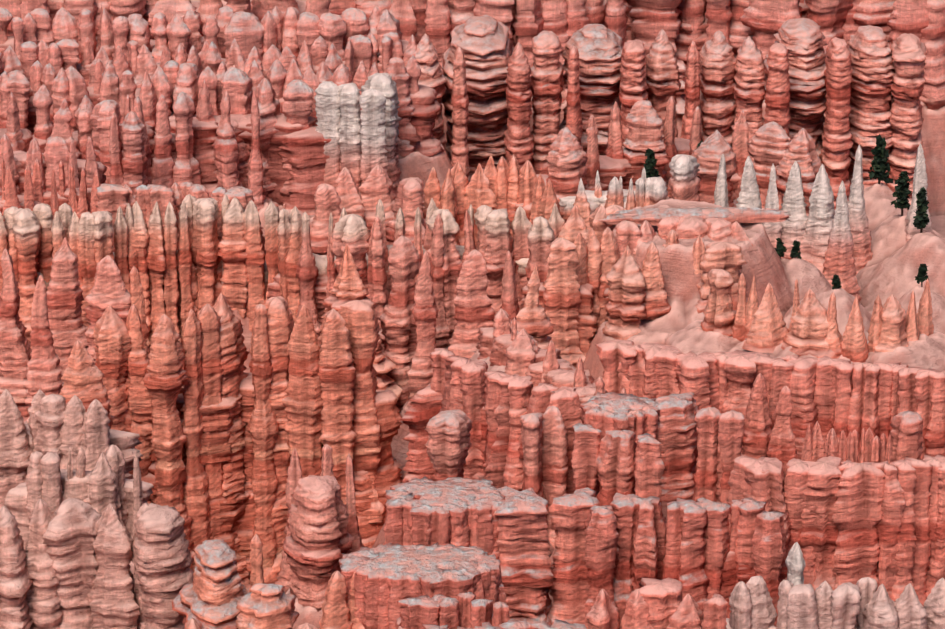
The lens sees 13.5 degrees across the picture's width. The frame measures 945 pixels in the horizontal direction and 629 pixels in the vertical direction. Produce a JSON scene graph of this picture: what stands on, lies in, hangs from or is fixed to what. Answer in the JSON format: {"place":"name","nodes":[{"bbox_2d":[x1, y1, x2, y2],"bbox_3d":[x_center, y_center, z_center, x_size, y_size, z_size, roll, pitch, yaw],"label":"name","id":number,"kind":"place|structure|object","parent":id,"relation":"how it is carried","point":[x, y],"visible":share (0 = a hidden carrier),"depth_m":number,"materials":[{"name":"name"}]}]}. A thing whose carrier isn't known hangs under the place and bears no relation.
{"place":"outdoors","nodes":[
{"label":"outdoors","id":0,"kind":"place"},
{"bbox_2d":[0,6,408,62],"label":"hoodoos","id":1,"kind":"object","parent":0,"point":[292,28],"depth_m":773.14,"materials":[{"name":"stone"}]},
{"bbox_2d":[0,0,944,113],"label":"hoodoos","id":2,"kind":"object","parent":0,"point":[683,24],"depth_m":800.35,"materials":[{"name":"stone"}]},
{"bbox_2d":[24,0,944,628],"bbox_3d":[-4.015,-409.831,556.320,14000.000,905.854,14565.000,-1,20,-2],"label":"ground","id":3,"kind":"structure","parent":0,"point":[892,266],"depth_m":655.80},
{"bbox_2d":[0,134,106,195],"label":"hoodoos","id":4,"kind":"object","parent":3,"relation":"on","point":[54,154],"visible":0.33,"depth_m":697.42,"materials":[{"name":"stone"}]},
{"bbox_2d":[0,159,109,256],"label":"hoodoos","id":5,"kind":"object","parent":3,"relation":"on","point":[81,199],"visible":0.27,"depth_m":682.45,"materials":[{"name":"stone"}]},
{"bbox_2d":[0,389,143,509],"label":"hoodoos","id":6,"kind":"object","parent":3,"relation":"on","point":[58,425],"visible":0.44,"depth_m":580.59,"materials":[{"name":"stone"}]},
{"bbox_2d":[0,237,148,422],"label":"hoodoos","id":7,"kind":"object","parent":3,"relation":"on","point":[58,331],"visible":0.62,"depth_m":641.02,"materials":[{"name":"stone"}]},
{"bbox_2d":[4,444,153,549],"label":"hoodoos","id":8,"kind":"object","parent":3,"relation":"on","point":[102,486],"visible":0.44,"depth_m":560.19,"materials":[{"name":"stone"}]},
{"bbox_2d":[0,498,193,628],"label":"hoodoos","id":9,"kind":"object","parent":3,"relation":"on","point":[69,567],"depth_m":541.75,"materials":[{"name":"stone"}]},
{"bbox_2d":[109,111,149,200],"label":"hoodoo","id":10,"kind":"object","parent":3,"relation":"on","point":[128,162],"visible":0.83,"depth_m":712.00,"materials":[{"name":"stone"}]},
{"bbox_2d":[0,194,301,386],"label":"hoodoos","id":11,"kind":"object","parent":3,"relation":"on","point":[198,266],"depth_m":663.95,"materials":[{"name":"stone"}]},
{"bbox_2d":[0,78,330,214],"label":"hoodoos","id":12,"kind":"object","parent":3,"relation":"on","point":[267,151],"visible":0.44,"depth_m":727.83,"materials":[{"name":"stone"}]},
{"bbox_2d":[95,182,265,254],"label":"hoodoos","id":13,"kind":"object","parent":3,"relation":"on","point":[112,198],"depth_m":670.62,"materials":[{"name":"stone"}]},
{"bbox_2d":[0,32,416,87],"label":"hoodoos","id":14,"kind":"object","parent":3,"relation":"on","point":[64,53],"visible":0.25,"depth_m":753.33,"materials":[{"name":"stone"}]},
{"bbox_2d":[0,56,443,156],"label":"hoodoos","id":15,"kind":"object","parent":3,"relation":"on","point":[419,109],"visible":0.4,"depth_m":739.78,"materials":[{"name":"stone"}]},
{"bbox_2d":[59,293,402,588],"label":"hoodoos","id":16,"kind":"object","parent":3,"relation":"on","point":[222,434],"depth_m":620.00,"materials":[{"name":"stone"}]},
{"bbox_2d":[172,534,364,628],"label":"hoodoos","id":17,"kind":"object","parent":3,"relation":"on","point":[216,594],"visible":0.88,"depth_m":525.62,"materials":[{"name":"stone"}]},
{"bbox_2d":[275,444,363,611],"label":"hoodoo","id":18,"kind":"structure","parent":3,"relation":"on","point":[322,532],"depth_m":551.09,"materials":[{"name":"stone"}]},
{"bbox_2d":[309,73,425,254],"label":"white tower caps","id":19,"kind":"object","parent":3,"relation":"on","point":[373,168],"visible":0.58,"depth_m":725.24,"materials":[{"name":"stone"}]},
{"bbox_2d":[267,198,564,350],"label":"hoodoos","id":20,"kind":"object","parent":3,"relation":"on","point":[527,245],"visible":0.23,"depth_m":660.31,"materials":[{"name":"stone"}]},
{"bbox_2d":[318,210,519,410],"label":"hoodoos","id":21,"kind":"object","parent":3,"relation":"on","point":[413,333],"visible":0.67,"depth_m":645.64,"materials":[{"name":"stone"}]},
{"bbox_2d":[395,592,519,628],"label":"rock columns","id":22,"kind":"structure","parent":3,"relation":"on","point":[467,610],"depth_m":510.97,"materials":[{"name":"stone"}]},
{"bbox_2d":[400,348,581,493],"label":"fin wall","id":23,"kind":"structure","parent":3,"relation":"on","point":[494,406],"depth_m":590.14,"materials":[{"name":"stone"}]},
{"bbox_2d":[423,154,559,245],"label":"hoodoos","id":24,"kind":"object","parent":3,"relation":"on","point":[511,187],"visible":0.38,"depth_m":683.41,"materials":[{"name":"orange stone"}]},
{"bbox_2d":[339,392,659,628],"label":"grey mesas","id":25,"kind":"structure","parent":3,"relation":"on","point":[441,536],"depth_m":539.50,"materials":[{"name":"stone"}]},
{"bbox_2d":[422,619,586,628],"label":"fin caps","id":26,"kind":"object","parent":3,"relation":"on","point":[556,624],"visible":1,"depth_m":503.92,"materials":[{"name":"stone"}]},
{"bbox_2d":[511,266,554,348],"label":"hoodoo","id":27,"kind":"object","parent":3,"relation":"on","point":[533,319],"visible":0.71,"depth_m":633.29,"materials":[{"name":"stone"}]},
{"bbox_2d":[493,486,599,624],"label":"rock columns","id":28,"kind":"structure","parent":3,"relation":"on","point":[531,578],"depth_m":543.45,"materials":[{"name":"stone"}]},
{"bbox_2d":[473,308,626,404],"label":"hoodoos","id":29,"kind":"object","parent":3,"relation":"on","point":[513,349],"depth_m":605.05,"materials":[{"name":"stone"}]},
{"bbox_2d":[558,205,625,242],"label":"hoodoo","id":30,"kind":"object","parent":3,"relation":"on","point":[574,225],"depth_m":661.09,"materials":[{"name":"stone"}]},
{"bbox_2d":[559,170,667,229],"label":"rock spires","id":31,"kind":"object","parent":3,"relation":"on","point":[647,192],"visible":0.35,"depth_m":675.48,"materials":[{"name":"stone"}]},
{"bbox_2d":[644,148,660,177],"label":"conifer","id":32,"kind":"object","parent":3,"relation":"on","point":[650,165],"visible":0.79,"depth_m":712.42,"materials":[{"name":"green plant"}]},
{"bbox_2d":[586,578,727,628],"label":"hoodoos","id":33,"kind":"object","parent":3,"relation":"on","point":[652,603],"visible":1,"depth_m":513.99,"materials":[{"name":"stone"}]},
{"bbox_2d":[415,15,927,209],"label":"hoodoos","id":34,"kind":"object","parent":3,"relation":"on","point":[864,88],"depth_m":758.61,"materials":[{"name":"stone"}]},
{"bbox_2d":[425,373,923,547],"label":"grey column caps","id":35,"kind":"object","parent":3,"relation":"on","point":[664,467],"visible":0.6,"depth_m":574.38,"materials":[{"name":"stone"}]},
{"bbox_2d":[536,96,824,215],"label":"hoodoos","id":36,"kind":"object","parent":3,"relation":"on","point":[570,163],"visible":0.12,"depth_m":707.30,"materials":[{"name":"stone"}]},
{"bbox_2d":[615,215,752,258],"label":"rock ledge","id":37,"kind":"object","parent":3,"relation":"on","point":[631,234],"depth_m":653.01,"materials":[{"name":"stone"}]},
{"bbox_2d":[596,207,790,225],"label":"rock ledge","id":38,"kind":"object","parent":37,"relation":"on","point":[656,216],"depth_m":658.66,"materials":[{"name":"stone"}]},
{"bbox_2d":[584,493,787,628],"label":"columns","id":39,"kind":"structure","parent":3,"relation":"on","point":[632,541],"depth_m":541.57,"materials":[{"name":"stone"}]},
{"bbox_2d":[642,229,746,319],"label":"hoodoo","id":40,"kind":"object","parent":3,"relation":"on","point":[728,257],"depth_m":643.57,"materials":[{"name":"stone"}]},
{"bbox_2d":[593,339,944,501],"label":"fin wall","id":41,"kind":"structure","parent":3,"relation":"on","point":[837,395],"depth_m":592.83,"materials":[{"name":"stone"}]},
{"bbox_2d":[775,238,786,258],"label":"conifer","id":42,"kind":"object","parent":3,"relation":"on","point":[780,249],"visible":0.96,"depth_m":663.07,"materials":[{"name":"green plant"}]},
{"bbox_2d":[641,144,931,303],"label":"hoodoos","id":43,"kind":"object","parent":3,"relation":"on","point":[837,243],"visible":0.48,"depth_m":685.03,"materials":[{"name":"stone"}]},
{"bbox_2d":[785,542,804,585],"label":"hoodoo","id":44,"kind":"object","parent":3,"relation":"on","point":[795,562],"visible":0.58,"depth_m":528.92,"materials":[{"name":"stone"}]},
{"bbox_2d":[790,240,801,258],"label":"conifer","id":45,"kind":"object","parent":3,"relation":"on","point":[795,252],"visible":1,"depth_m":661.95,"materials":[{"name":"green plant"}]},
{"bbox_2d":[701,269,933,362],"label":"hoodoo","id":46,"kind":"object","parent":3,"relation":"on","point":[812,330],"depth_m":622.98,"materials":[{"name":"stone"}]},
{"bbox_2d":[726,455,944,604],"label":"fin wall","id":47,"kind":"structure","parent":3,"relation":"on","point":[848,520],"depth_m":555.55,"materials":[{"name":"stone"}]},
{"bbox_2d":[726,576,944,628],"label":"rock formation","id":48,"kind":"object","parent":3,"relation":"on","point":[863,603],"visible":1,"depth_m":516.38,"materials":[{"name":"stone"}]},
{"bbox_2d":[831,274,841,289],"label":"conifer","id":49,"kind":"object","parent":3,"relation":"on","point":[836,282],"visible":0.98,"depth_m":648.34,"materials":[{"name":"green plant"}]},
{"bbox_2d":[801,421,892,462],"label":"hoodoos","id":50,"kind":"object","parent":3,"relation":"on","point":[876,449],"visible":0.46,"depth_m":567.19,"materials":[{"name":"stone"}]},
{"bbox_2d":[868,134,892,183],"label":"conifer","id":51,"kind":"object","parent":3,"relation":"on","point":[879,164],"visible":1,"depth_m":713.29,"materials":[{"name":"green plant"}]},
{"bbox_2d":[891,171,911,215],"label":"conifer","id":52,"kind":"object","parent":3,"relation":"on","point":[902,192],"visible":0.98,"depth_m":699.33,"materials":[{"name":"green plant"}]},
{"bbox_2d":[913,187,929,232],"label":"conifer","id":53,"kind":"object","parent":3,"relation":"on","point":[921,220],"visible":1,"depth_m":688.59,"materials":[{"name":"green plant"}]},
{"bbox_2d":[915,264,928,286],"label":"conifer","id":54,"kind":"object","parent":3,"relation":"on","point":[921,277],"visible":1,"depth_m":654.06,"materials":[{"name":"green plant"}]},
{"bbox_2d":[520,227,646,368],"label":"rock formation","id":55,"kind":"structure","parent":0,"point":[589,285],"depth_m":647.40,"materials":[{"name":"stone"}]}
]}

